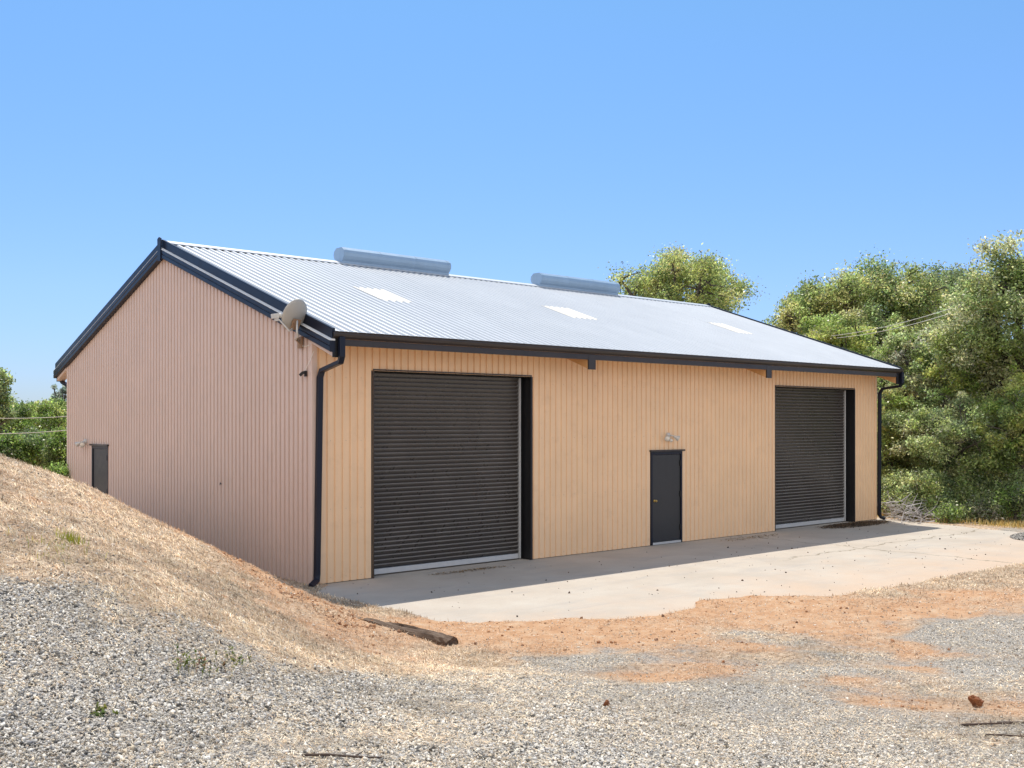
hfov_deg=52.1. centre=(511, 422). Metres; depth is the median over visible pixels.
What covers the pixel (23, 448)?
bush
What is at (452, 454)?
roll up door
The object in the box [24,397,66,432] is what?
bush
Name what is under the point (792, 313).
oak tree
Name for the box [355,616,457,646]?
timber edging
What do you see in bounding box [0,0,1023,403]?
sky
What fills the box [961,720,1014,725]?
stick
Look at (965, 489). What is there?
shrub
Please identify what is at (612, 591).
concrete apron
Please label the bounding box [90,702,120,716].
weed
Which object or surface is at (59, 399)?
bush
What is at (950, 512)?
shrub
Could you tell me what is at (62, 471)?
bush
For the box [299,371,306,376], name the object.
wall camera
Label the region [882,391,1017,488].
oak tree
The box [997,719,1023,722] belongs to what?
stick
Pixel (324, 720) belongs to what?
gravel
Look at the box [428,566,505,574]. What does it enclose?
dry debris
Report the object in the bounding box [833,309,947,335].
overhead wire
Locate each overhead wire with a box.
[0,416,66,418]
[0,430,66,433]
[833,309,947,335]
[839,313,949,337]
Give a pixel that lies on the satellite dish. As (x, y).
(293, 314)
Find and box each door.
[89,444,108,495]
[371,369,532,577]
[649,449,684,544]
[775,385,854,530]
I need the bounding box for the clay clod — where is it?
[603,700,609,705]
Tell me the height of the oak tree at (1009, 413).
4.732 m
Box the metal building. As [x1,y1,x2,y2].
[53,237,903,586]
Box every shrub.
[881,469,921,517]
[889,464,957,519]
[923,498,975,523]
[926,467,1007,505]
[960,489,1007,524]
[972,459,1023,519]
[986,471,1023,523]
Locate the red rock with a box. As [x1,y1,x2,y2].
[968,695,983,707]
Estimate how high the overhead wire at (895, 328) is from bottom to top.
0.285 m
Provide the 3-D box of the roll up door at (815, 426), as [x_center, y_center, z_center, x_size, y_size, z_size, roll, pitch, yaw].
[8.159,0.906,28.506,3.915,3.813,0.350,0,0,-41]
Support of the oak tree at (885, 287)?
on the ground at (644, 628)
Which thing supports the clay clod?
on the ground at (644, 628)
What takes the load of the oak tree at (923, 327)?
on the ground at (644, 628)
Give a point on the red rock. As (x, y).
(976, 701)
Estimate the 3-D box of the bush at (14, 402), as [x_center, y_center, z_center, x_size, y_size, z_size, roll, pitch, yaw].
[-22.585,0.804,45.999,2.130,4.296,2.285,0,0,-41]
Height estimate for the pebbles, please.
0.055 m
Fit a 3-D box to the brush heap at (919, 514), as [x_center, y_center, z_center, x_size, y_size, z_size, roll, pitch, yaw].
[11.889,2.361,30.117,2.580,0.903,2.925,0,0,-2]
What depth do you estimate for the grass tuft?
10.56 m
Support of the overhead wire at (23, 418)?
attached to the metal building
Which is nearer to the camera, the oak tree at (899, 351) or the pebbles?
the pebbles
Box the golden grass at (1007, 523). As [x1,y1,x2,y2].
[877,509,1023,528]
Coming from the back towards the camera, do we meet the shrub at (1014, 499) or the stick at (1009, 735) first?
the shrub at (1014, 499)
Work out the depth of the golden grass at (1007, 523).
29.12 m
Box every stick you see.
[302,751,381,757]
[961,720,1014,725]
[985,733,1023,736]
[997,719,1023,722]
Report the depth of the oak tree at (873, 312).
42.15 m
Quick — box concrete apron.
[319,517,1023,622]
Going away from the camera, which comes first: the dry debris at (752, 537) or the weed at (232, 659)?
the weed at (232, 659)
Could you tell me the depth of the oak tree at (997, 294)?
32.33 m
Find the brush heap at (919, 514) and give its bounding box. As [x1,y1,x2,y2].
[881,493,968,523]
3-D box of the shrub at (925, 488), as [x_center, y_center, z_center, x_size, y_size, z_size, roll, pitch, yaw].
[11.980,2.111,30.652,1.891,1.844,2.048,0,0,-41]
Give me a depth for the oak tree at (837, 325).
38.24 m
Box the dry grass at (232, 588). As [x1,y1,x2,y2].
[0,454,1023,767]
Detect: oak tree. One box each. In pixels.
[0,366,18,434]
[598,241,769,313]
[761,270,875,335]
[798,306,880,355]
[804,243,962,451]
[844,295,923,496]
[865,319,952,410]
[877,384,926,482]
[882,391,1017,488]
[898,260,973,407]
[903,307,1010,411]
[907,334,1023,420]
[915,229,1023,513]
[965,367,1023,518]
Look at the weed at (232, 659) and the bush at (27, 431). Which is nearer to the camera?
the weed at (232, 659)
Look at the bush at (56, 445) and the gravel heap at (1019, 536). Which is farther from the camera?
the bush at (56, 445)
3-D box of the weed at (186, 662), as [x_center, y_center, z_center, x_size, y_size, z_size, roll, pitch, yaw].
[-2.337,1.797,7.806,0.506,0.254,0.473,0,0,-41]
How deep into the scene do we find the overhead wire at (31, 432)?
28.41 m
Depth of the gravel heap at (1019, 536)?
25.61 m
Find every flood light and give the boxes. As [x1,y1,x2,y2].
[75,439,86,447]
[664,433,679,441]
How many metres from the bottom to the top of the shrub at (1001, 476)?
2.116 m
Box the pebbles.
[357,527,1001,616]
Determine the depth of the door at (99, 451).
25.66 m
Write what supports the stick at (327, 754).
on the gravel
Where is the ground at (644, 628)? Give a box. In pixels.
[0,456,1023,767]
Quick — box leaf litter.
[817,520,893,528]
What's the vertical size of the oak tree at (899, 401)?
4.390 m
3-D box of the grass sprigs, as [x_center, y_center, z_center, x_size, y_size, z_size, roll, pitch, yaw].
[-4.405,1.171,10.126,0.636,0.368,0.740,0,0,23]
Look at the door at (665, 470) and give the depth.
24.29 m
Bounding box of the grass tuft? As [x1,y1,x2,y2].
[53,527,89,545]
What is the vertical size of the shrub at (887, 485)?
1.702 m
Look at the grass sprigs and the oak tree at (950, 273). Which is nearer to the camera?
the grass sprigs
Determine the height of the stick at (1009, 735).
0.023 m
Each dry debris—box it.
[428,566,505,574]
[725,533,776,540]
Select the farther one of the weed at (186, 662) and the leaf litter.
the leaf litter
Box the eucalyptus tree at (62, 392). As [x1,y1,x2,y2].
[48,384,66,406]
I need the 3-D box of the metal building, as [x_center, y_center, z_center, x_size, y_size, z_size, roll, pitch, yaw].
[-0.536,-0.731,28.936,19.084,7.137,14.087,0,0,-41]
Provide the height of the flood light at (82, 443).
0.216 m
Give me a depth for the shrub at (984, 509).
29.59 m
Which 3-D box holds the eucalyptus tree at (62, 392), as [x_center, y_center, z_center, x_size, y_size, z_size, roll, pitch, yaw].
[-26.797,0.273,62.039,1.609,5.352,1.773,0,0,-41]
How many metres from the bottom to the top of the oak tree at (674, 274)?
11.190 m
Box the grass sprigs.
[6,528,107,554]
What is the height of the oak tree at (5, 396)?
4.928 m
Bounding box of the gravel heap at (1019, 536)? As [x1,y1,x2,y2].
[1010,532,1023,540]
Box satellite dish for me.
[271,299,306,347]
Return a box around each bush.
[0,426,46,465]
[1,400,42,436]
[8,396,19,406]
[19,426,57,468]
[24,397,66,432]
[38,424,66,469]
[42,460,69,478]
[50,397,66,432]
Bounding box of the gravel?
[0,456,1023,767]
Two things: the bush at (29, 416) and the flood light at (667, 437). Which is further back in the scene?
the bush at (29, 416)
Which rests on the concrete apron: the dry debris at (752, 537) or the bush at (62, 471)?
the dry debris at (752, 537)
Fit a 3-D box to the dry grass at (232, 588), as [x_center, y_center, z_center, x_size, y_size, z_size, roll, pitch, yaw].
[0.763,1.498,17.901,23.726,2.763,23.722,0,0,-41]
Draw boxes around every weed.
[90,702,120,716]
[172,644,238,680]
[214,646,252,668]
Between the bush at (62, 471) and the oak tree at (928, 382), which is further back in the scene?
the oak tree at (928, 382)

